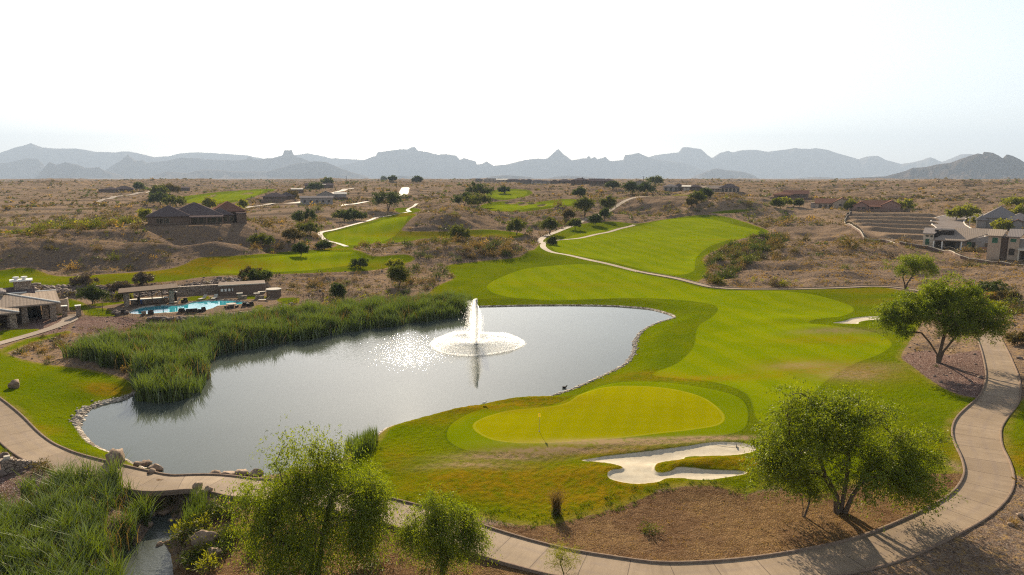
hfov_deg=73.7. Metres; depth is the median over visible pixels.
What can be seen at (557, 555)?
palo verde sapling
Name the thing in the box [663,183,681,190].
house
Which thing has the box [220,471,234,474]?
boulder
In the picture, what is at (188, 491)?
kerb
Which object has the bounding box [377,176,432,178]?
mountain
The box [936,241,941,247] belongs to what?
window
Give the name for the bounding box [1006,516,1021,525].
bush
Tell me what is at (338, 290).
bush
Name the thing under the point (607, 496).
rough grass
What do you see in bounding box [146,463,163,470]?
boulder
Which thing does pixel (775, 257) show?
scrub bush
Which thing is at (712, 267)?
scrub bush
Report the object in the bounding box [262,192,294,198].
house
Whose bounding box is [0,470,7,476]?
boulder
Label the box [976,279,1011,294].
bush
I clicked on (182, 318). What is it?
bank rocks
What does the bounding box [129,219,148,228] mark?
scrub bush
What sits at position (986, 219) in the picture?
house
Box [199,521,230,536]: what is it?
scrub bush
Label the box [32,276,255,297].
bank rocks
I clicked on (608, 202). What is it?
tree
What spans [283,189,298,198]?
tree
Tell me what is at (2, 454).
boulder
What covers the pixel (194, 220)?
window
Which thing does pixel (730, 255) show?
scrub bush
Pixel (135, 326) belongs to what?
scrub bush
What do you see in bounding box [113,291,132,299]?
bush
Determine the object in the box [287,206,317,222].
tree
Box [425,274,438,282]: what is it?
scrub bush
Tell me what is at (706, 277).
scrub bush
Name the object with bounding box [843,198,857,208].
tree
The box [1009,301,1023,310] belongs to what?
scrub bush
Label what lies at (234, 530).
scrub bush
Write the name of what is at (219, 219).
window
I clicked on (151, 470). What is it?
boulder
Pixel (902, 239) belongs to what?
scrub bush
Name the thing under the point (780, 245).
scrub bush
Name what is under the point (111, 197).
road
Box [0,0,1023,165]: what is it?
sky
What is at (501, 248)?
scrub bush
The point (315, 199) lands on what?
house
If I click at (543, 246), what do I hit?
cart path
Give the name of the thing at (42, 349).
scrub bush
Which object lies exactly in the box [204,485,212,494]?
boulder
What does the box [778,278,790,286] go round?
scrub bush
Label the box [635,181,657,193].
tree
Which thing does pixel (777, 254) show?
scrub bush
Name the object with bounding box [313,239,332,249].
bush
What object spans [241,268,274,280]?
bush
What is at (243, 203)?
tree
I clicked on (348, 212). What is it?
tree
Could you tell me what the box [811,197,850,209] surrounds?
house
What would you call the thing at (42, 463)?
bush
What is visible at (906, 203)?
tree
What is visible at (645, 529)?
bush
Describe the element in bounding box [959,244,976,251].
scrub bush
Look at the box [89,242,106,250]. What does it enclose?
scrub bush
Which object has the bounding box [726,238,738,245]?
scrub bush
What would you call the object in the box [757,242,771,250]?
scrub bush
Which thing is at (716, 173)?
mountain
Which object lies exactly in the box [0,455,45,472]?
rocks
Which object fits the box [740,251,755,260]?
scrub bush
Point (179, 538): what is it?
bush
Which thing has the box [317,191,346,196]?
house
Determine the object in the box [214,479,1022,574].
dry grass
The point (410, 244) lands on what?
scrub bush
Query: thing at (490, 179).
house
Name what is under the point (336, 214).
tree
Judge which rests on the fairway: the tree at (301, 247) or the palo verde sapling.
the tree at (301, 247)
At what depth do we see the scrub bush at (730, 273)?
166.43 m
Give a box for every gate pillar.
[61,305,67,316]
[75,304,81,316]
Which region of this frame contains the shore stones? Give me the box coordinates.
[68,317,675,426]
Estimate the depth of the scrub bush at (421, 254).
201.73 m
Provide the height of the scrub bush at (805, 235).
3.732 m
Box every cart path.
[0,271,1019,574]
[318,203,417,245]
[537,196,648,242]
[540,225,641,271]
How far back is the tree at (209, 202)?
384.10 m
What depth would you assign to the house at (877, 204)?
363.97 m
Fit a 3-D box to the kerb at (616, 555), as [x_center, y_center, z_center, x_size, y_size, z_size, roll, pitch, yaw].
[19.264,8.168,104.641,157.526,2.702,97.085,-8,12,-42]
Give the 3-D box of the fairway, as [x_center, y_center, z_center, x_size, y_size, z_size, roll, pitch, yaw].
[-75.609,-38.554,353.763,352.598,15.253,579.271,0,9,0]
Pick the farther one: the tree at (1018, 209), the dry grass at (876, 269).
the tree at (1018, 209)
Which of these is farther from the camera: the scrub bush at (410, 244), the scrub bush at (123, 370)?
the scrub bush at (410, 244)
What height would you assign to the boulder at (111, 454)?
1.399 m
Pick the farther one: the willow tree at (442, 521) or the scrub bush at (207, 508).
the scrub bush at (207, 508)
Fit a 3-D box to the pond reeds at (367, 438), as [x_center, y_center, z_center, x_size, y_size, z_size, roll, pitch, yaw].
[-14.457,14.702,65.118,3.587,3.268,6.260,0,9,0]
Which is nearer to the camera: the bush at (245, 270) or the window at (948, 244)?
the bush at (245, 270)
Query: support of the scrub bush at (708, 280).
on the ground at (994, 544)
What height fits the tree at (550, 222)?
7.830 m
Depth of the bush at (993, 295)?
131.76 m
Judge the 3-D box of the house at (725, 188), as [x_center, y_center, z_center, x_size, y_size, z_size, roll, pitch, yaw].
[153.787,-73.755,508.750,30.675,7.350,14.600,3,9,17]
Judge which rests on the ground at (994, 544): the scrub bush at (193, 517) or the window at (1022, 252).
the scrub bush at (193, 517)
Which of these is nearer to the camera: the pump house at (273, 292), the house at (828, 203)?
the pump house at (273, 292)
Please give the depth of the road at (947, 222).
300.61 m
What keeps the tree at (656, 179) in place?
on the ground at (994, 544)
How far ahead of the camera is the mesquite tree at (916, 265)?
146.59 m
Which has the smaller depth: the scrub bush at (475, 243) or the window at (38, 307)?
the window at (38, 307)
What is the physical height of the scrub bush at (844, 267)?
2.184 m
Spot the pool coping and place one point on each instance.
(187, 303)
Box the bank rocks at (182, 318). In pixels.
[147,302,294,321]
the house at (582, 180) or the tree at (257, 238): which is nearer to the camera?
the tree at (257, 238)
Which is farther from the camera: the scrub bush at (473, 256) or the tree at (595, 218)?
the tree at (595, 218)
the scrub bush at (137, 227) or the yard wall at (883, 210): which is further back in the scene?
the yard wall at (883, 210)
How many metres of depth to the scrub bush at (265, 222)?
268.66 m
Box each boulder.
[0,452,9,458]
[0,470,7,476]
[7,379,19,388]
[105,448,125,466]
[133,461,140,466]
[140,460,151,465]
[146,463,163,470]
[147,468,155,473]
[155,541,163,546]
[157,508,169,515]
[191,530,218,550]
[192,481,202,488]
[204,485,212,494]
[207,547,223,560]
[210,470,220,473]
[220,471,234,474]
[234,469,248,476]
[248,468,263,476]
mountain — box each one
[0,143,362,169]
[0,158,44,178]
[34,162,125,178]
[105,150,371,178]
[146,161,370,178]
[338,147,708,178]
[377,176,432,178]
[486,175,533,178]
[548,176,597,178]
[649,147,973,178]
[690,168,759,178]
[795,177,844,178]
[846,152,1023,178]
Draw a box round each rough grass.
[2,449,233,521]
[324,443,780,528]
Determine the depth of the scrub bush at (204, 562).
45.10 m
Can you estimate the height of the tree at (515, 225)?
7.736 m
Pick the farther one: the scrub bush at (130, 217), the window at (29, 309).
the scrub bush at (130, 217)
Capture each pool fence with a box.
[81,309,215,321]
[230,285,323,313]
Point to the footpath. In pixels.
(68, 319)
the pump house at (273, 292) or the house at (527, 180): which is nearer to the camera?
the pump house at (273, 292)
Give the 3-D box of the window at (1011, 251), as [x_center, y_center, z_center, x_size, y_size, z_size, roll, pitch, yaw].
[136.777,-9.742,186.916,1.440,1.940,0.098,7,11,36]
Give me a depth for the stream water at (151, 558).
50.40 m
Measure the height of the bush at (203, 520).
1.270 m
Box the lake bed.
[80,305,672,450]
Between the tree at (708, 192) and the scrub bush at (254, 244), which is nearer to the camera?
the scrub bush at (254, 244)
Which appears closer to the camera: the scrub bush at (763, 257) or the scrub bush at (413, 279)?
the scrub bush at (413, 279)
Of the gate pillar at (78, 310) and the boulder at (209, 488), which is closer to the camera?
the boulder at (209, 488)
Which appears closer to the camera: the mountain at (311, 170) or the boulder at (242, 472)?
the boulder at (242, 472)
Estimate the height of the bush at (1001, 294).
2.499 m
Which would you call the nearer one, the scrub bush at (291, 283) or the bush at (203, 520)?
the bush at (203, 520)
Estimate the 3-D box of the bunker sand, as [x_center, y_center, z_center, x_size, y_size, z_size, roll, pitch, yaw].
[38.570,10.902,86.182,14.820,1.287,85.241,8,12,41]
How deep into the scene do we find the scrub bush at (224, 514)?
52.15 m
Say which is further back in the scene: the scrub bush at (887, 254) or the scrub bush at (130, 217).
the scrub bush at (130, 217)
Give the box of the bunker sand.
[584,316,878,483]
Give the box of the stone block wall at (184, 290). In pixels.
[173,284,218,295]
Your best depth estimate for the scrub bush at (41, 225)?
211.92 m
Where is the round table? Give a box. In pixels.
[226,303,235,307]
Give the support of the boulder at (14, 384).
on the rough turf
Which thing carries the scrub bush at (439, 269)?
on the ground at (994, 544)
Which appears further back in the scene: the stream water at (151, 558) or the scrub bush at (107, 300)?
the scrub bush at (107, 300)
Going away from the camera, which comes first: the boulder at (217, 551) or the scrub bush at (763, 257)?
the boulder at (217, 551)
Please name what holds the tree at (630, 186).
on the ground at (994, 544)
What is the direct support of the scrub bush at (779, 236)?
on the ground at (994, 544)
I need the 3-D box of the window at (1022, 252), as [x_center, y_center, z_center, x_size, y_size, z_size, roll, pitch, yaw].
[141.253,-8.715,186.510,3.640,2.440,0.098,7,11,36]
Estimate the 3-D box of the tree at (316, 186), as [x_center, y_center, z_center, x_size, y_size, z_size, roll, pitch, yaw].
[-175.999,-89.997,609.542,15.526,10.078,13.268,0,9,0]
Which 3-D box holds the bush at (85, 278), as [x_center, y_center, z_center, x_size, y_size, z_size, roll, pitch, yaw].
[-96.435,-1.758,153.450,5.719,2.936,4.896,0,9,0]
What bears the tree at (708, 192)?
on the ground at (994, 544)
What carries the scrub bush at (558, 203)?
on the ground at (994, 544)
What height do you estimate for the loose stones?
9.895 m
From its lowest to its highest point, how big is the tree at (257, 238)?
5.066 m
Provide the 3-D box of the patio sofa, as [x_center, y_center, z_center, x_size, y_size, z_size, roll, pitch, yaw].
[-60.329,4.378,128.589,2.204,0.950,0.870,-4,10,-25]
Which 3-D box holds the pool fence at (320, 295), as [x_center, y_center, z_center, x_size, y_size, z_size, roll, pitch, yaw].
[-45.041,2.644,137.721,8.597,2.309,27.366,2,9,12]
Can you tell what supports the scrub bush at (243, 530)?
on the ground at (994, 544)
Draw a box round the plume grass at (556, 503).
[545,487,572,515]
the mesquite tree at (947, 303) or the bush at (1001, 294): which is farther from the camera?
the bush at (1001, 294)
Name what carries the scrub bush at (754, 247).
on the ground at (994, 544)
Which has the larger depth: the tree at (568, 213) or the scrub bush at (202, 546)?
the tree at (568, 213)
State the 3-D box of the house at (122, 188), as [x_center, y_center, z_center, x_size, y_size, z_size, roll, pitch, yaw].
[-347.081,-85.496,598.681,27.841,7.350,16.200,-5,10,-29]
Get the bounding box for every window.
[27,306,37,317]
[31,306,41,316]
[163,218,169,223]
[192,218,197,222]
[211,217,216,222]
[217,217,221,222]
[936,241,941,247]
[945,241,955,247]
[992,237,998,242]
[1008,248,1014,255]
[1020,251,1023,259]
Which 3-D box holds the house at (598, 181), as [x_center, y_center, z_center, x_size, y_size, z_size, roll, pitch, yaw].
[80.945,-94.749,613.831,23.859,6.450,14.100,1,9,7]
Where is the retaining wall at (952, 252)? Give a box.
[844,209,1023,266]
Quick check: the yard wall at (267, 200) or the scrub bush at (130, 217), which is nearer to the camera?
the scrub bush at (130, 217)
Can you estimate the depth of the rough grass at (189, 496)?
56.11 m
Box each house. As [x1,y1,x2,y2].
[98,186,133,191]
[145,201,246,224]
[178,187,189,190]
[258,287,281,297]
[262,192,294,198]
[290,188,303,193]
[299,196,332,203]
[304,183,333,188]
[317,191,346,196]
[484,178,495,180]
[506,179,518,181]
[519,179,531,182]
[531,180,549,183]
[550,179,570,183]
[571,177,588,183]
[589,179,614,184]
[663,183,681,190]
[682,184,700,190]
[701,184,739,191]
[773,190,808,197]
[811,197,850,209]
[853,200,901,208]
[922,227,1007,250]
[969,206,1023,228]
[986,229,1023,260]
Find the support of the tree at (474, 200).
on the ground at (994, 544)
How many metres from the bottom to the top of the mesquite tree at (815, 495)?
4.919 m
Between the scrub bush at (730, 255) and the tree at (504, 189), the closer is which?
the scrub bush at (730, 255)
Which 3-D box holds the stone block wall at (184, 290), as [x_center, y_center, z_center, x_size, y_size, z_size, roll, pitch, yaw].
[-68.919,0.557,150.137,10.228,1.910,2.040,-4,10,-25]
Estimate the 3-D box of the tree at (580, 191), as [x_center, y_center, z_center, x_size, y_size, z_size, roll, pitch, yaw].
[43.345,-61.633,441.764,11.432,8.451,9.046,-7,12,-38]
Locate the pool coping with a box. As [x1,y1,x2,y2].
[129,299,247,313]
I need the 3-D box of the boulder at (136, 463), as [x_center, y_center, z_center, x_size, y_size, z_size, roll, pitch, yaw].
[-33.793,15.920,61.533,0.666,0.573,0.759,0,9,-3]
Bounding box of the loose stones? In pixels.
[3,235,1023,472]
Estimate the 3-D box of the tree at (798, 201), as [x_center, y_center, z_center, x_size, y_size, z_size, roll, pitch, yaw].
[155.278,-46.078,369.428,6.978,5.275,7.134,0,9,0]
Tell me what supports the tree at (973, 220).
on the ground at (994, 544)
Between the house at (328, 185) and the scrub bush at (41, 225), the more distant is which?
the house at (328, 185)
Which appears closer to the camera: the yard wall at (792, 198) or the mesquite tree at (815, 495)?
the mesquite tree at (815, 495)
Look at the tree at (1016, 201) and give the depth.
355.79 m
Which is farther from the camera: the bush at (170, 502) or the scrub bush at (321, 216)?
the scrub bush at (321, 216)
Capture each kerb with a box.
[0,271,986,563]
[0,271,1021,574]
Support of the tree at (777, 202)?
on the ground at (994, 544)
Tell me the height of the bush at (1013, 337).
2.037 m
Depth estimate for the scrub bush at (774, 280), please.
153.86 m
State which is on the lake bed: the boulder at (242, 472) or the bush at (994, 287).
the boulder at (242, 472)
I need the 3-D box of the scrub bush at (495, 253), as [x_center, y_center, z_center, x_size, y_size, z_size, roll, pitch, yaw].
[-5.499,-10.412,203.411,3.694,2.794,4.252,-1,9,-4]
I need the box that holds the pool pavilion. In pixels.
[118,283,177,306]
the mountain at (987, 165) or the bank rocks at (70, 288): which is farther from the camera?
the mountain at (987, 165)
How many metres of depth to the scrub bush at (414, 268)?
182.15 m
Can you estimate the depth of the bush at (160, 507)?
56.43 m
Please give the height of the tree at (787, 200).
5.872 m
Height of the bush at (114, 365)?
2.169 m
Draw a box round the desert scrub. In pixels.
[0,177,1023,559]
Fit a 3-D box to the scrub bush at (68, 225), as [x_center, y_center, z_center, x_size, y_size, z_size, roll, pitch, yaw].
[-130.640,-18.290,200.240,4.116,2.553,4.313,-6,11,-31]
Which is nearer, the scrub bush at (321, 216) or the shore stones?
the shore stones
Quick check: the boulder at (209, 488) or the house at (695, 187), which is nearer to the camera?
the boulder at (209, 488)
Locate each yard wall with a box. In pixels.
[97,191,129,192]
[261,199,295,202]
[770,197,811,199]
[848,208,902,212]
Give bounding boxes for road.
[96,191,149,201]
[246,188,353,207]
[396,187,409,195]
[932,214,984,237]
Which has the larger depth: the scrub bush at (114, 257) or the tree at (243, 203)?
the tree at (243, 203)
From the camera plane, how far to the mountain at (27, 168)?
9584.02 m
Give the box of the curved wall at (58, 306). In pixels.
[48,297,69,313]
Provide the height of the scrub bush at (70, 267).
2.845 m
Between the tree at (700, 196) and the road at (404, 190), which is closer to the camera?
the tree at (700, 196)
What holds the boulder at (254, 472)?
on the lake bed
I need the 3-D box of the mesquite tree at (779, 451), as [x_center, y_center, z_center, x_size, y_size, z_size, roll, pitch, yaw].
[24.677,11.797,50.084,16.722,10.810,9.807,0,9,0]
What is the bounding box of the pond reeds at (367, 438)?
[343,424,378,457]
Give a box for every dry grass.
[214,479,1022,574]
[720,232,1023,333]
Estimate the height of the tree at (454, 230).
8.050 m
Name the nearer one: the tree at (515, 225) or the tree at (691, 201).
the tree at (515, 225)
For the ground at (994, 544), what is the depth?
168.28 m
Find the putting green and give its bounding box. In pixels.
[473,385,724,442]
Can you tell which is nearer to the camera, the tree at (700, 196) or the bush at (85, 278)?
the bush at (85, 278)
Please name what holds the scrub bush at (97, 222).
on the ground at (994, 544)
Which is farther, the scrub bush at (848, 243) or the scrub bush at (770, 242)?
the scrub bush at (770, 242)
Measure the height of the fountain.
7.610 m
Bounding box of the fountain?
[430,299,525,355]
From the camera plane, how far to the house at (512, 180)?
1160.99 m
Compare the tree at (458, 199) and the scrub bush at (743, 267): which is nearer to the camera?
the scrub bush at (743, 267)
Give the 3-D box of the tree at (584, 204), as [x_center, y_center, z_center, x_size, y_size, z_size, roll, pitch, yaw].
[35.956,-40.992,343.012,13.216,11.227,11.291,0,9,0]
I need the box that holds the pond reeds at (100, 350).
[55,288,473,403]
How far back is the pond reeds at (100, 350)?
106.39 m
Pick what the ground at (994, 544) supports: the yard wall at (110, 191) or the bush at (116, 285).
the yard wall at (110, 191)
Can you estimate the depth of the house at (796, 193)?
453.41 m
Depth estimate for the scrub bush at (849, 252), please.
194.92 m
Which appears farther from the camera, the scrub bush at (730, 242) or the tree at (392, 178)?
the tree at (392, 178)
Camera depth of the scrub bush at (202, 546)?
47.24 m
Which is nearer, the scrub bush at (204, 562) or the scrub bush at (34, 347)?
the scrub bush at (204, 562)
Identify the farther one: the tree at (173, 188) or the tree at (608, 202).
the tree at (173, 188)
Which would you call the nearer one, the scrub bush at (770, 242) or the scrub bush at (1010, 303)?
the scrub bush at (1010, 303)
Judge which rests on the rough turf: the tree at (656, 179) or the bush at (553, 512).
the bush at (553, 512)
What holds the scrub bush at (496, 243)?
on the ground at (994, 544)
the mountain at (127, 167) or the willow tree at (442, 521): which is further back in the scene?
the mountain at (127, 167)
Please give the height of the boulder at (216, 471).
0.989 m
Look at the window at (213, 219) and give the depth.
226.40 m
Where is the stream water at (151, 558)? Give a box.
[118,514,182,574]
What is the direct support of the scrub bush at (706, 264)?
on the ground at (994, 544)
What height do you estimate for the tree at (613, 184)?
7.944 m
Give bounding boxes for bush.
[23,457,55,473]
[27,341,41,349]
[28,228,44,234]
[32,222,47,230]
[35,344,48,351]
[49,338,68,347]
[58,260,79,269]
[60,221,74,228]
[68,272,99,285]
[84,217,99,226]
[85,221,96,228]
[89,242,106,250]
[100,297,113,302]
[100,356,121,368]
[103,216,117,226]
[106,280,130,290]
[107,250,124,260]
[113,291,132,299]
[118,215,131,223]
[119,365,130,372]
[125,214,137,222]
[127,317,152,330]
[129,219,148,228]
[131,271,154,284]
[151,499,165,510]
[162,520,191,547]
[165,496,177,507]
[167,518,184,538]
[176,545,205,569]
[178,550,195,565]
[184,512,204,524]
[186,549,223,574]
[189,510,213,529]
[190,535,218,556]
[191,499,220,517]
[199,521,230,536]
[203,537,233,558]
[206,488,244,518]
[209,496,223,509]
[215,522,244,545]
[217,507,239,518]
[224,522,242,540]
[234,521,250,537]
[237,264,262,278]
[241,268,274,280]
[251,242,261,248]
[262,218,276,225]
[271,240,285,249]
[289,281,298,287]
[302,274,325,287]
[311,233,321,238]
[312,214,324,221]
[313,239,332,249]
[328,282,347,297]
[347,257,368,268]
[358,239,369,246]
[383,258,404,266]
[400,240,413,246]
[405,275,419,283]
[408,263,420,269]
[414,249,426,256]
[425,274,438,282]
[427,233,440,241]
[437,263,450,272]
[452,234,465,241]
[465,250,477,258]
[472,239,481,247]
[483,242,496,250]
[488,248,498,256]
[490,237,501,245]
[498,242,511,252]
[544,235,557,244]
[549,508,565,517]
[552,199,562,206]
[637,517,664,535]
[699,271,712,278]
[703,257,716,265]
[705,262,721,270]
[705,273,719,282]
[713,278,726,284]
[714,264,738,278]
[723,252,734,259]
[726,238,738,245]
[733,263,746,269]
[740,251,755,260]
[748,241,759,250]
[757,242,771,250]
[760,254,769,259]
[764,233,781,242]
[765,237,781,245]
[768,248,783,256]
[769,275,785,286]
[771,253,783,259]
[773,241,786,248]
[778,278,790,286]
[787,246,799,252]
[796,233,811,241]
[836,234,861,247]
[840,263,852,268]
[842,249,854,255]
[884,249,897,257]
[895,234,915,242]
[957,258,976,266]
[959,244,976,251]
[969,247,983,252]
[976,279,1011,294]
[982,291,1002,300]
[982,300,1013,312]
[994,288,1022,300]
[1002,331,1023,345]
[1003,293,1023,307]
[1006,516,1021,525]
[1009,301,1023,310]
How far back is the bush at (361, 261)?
181.16 m
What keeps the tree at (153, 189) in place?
on the ground at (994, 544)
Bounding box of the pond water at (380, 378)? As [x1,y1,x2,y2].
[81,306,671,475]
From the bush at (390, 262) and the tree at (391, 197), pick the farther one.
the tree at (391, 197)
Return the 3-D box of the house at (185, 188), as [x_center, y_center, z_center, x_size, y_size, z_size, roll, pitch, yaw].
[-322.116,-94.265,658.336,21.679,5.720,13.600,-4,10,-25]
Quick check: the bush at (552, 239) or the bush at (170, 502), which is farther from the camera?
the bush at (552, 239)
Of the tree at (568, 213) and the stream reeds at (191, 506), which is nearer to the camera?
the stream reeds at (191, 506)
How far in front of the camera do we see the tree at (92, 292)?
137.08 m
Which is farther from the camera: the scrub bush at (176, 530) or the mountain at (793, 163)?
the mountain at (793, 163)
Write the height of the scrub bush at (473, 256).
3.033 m
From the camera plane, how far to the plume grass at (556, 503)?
51.68 m
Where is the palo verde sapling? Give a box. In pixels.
[538,537,586,574]
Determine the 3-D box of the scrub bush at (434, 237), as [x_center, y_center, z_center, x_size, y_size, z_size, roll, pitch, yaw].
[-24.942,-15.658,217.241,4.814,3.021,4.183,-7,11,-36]
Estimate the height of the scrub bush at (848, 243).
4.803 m
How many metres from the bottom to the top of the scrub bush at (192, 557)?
1.428 m
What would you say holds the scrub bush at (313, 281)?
on the ground at (994, 544)
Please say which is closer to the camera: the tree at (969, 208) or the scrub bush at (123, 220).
the scrub bush at (123, 220)
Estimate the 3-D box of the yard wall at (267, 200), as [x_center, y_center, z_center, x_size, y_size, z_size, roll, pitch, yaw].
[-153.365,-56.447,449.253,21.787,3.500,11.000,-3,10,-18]
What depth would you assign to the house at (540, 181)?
1080.15 m
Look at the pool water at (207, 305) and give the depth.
135.02 m
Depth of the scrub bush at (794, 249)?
203.97 m
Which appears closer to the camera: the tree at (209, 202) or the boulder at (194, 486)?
the boulder at (194, 486)
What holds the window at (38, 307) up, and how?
in the clubhouse
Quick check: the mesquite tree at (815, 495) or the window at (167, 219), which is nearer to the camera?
the mesquite tree at (815, 495)
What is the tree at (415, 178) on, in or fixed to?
on the ground at (994, 544)
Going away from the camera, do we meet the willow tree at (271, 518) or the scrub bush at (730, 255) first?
the willow tree at (271, 518)
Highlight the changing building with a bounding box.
[218,280,264,294]
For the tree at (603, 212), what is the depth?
326.13 m
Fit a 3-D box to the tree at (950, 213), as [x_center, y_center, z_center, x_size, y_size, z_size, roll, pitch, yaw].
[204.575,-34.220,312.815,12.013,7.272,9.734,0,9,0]
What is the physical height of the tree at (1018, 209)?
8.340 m
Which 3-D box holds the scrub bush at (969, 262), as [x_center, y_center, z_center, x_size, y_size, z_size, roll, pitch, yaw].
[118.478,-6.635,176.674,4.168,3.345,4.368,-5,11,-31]
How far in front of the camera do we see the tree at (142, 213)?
312.81 m
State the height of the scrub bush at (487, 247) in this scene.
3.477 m
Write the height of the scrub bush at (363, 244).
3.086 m
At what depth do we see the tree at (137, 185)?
618.31 m
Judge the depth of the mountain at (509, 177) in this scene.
7897.07 m
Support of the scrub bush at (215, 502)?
on the ground at (994, 544)
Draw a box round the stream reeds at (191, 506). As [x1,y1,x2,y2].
[180,481,207,525]
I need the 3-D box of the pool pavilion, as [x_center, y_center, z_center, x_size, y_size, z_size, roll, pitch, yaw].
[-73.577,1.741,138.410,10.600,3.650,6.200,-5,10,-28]
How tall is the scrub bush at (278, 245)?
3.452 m
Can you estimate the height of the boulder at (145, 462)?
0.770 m
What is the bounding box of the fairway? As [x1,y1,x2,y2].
[187,190,890,421]
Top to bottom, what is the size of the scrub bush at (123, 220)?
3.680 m
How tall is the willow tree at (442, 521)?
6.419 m
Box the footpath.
[0,314,77,344]
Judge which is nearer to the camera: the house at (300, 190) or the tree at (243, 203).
the tree at (243, 203)
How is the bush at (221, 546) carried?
on the ground at (994, 544)
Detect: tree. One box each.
[75,283,110,303]
[132,182,145,190]
[136,207,151,221]
[148,192,168,204]
[149,183,170,194]
[159,195,186,205]
[165,182,180,193]
[200,196,218,207]
[210,411,407,574]
[235,198,248,208]
[246,231,274,247]
[280,226,305,242]
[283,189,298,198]
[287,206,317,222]
[291,241,312,254]
[294,220,323,233]
[306,182,323,190]
[320,177,333,182]
[332,209,352,221]
[338,208,367,220]
[370,190,404,210]
[384,482,502,574]
[385,264,415,285]
[387,175,396,180]
[411,175,423,181]
[446,222,471,239]
[450,192,474,205]
[463,192,492,206]
[464,180,493,195]
[497,185,510,192]
[506,218,526,234]
[538,216,561,233]
[561,208,575,217]
[566,217,581,226]
[571,186,586,196]
[571,195,596,216]
[586,213,602,223]
[598,194,616,208]
[599,207,612,219]
[604,180,620,189]
[620,180,639,193]
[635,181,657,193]
[645,175,663,183]
[684,197,698,206]
[688,190,707,201]
[698,187,713,197]
[735,373,968,532]
[769,198,785,207]
[777,196,792,205]
[780,459,838,516]
[792,198,804,206]
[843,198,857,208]
[867,270,1019,362]
[878,250,942,288]
[897,198,917,209]
[944,206,970,219]
[954,202,982,219]
[968,212,985,223]
[989,218,1014,229]
[1000,194,1023,206]
[1009,203,1023,213]
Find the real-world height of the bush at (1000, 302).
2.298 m
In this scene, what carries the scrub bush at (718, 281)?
on the ground at (994, 544)
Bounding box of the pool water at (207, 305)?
[130,301,241,313]
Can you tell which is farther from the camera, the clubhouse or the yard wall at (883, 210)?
the yard wall at (883, 210)
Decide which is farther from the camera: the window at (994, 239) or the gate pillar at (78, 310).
the window at (994, 239)
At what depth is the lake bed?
139.53 m
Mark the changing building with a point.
(236, 287)
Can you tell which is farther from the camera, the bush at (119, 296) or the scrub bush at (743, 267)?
the scrub bush at (743, 267)
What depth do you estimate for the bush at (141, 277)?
155.07 m
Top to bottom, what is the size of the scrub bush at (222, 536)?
1.568 m
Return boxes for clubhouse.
[0,276,60,328]
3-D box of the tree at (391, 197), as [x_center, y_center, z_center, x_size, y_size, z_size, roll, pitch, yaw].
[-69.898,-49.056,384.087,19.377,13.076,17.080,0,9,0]
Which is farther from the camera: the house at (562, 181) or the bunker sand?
the house at (562, 181)
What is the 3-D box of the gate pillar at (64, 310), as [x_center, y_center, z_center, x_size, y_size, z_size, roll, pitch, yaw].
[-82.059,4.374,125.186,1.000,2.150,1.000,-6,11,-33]
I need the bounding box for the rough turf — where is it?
[0,189,1023,525]
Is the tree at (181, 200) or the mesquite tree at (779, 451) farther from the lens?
the tree at (181, 200)
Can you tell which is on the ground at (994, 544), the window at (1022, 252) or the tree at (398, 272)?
the tree at (398, 272)
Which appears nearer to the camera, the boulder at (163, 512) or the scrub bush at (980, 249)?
the boulder at (163, 512)
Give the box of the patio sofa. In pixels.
[185,308,197,313]
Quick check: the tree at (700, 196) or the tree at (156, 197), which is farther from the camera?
the tree at (156, 197)
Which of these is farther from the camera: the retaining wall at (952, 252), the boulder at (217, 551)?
the retaining wall at (952, 252)
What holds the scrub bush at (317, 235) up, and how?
on the ground at (994, 544)
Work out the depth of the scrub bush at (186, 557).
47.29 m
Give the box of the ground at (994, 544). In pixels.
[0,178,1023,574]
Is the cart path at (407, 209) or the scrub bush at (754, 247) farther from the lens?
the cart path at (407, 209)
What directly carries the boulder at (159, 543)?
in the stream water at (151, 558)
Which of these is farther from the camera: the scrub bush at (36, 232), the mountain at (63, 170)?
the mountain at (63, 170)
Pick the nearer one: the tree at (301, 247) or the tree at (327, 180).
the tree at (301, 247)
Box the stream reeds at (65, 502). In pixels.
[0,447,165,574]
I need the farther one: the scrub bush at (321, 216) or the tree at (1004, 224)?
the scrub bush at (321, 216)
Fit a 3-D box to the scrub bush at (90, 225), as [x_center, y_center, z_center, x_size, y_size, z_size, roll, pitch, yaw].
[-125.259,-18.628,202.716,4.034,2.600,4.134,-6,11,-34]
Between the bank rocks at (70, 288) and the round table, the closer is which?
the round table
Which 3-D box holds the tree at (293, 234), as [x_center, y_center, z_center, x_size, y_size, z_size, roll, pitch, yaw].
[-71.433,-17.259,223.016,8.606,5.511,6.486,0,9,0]

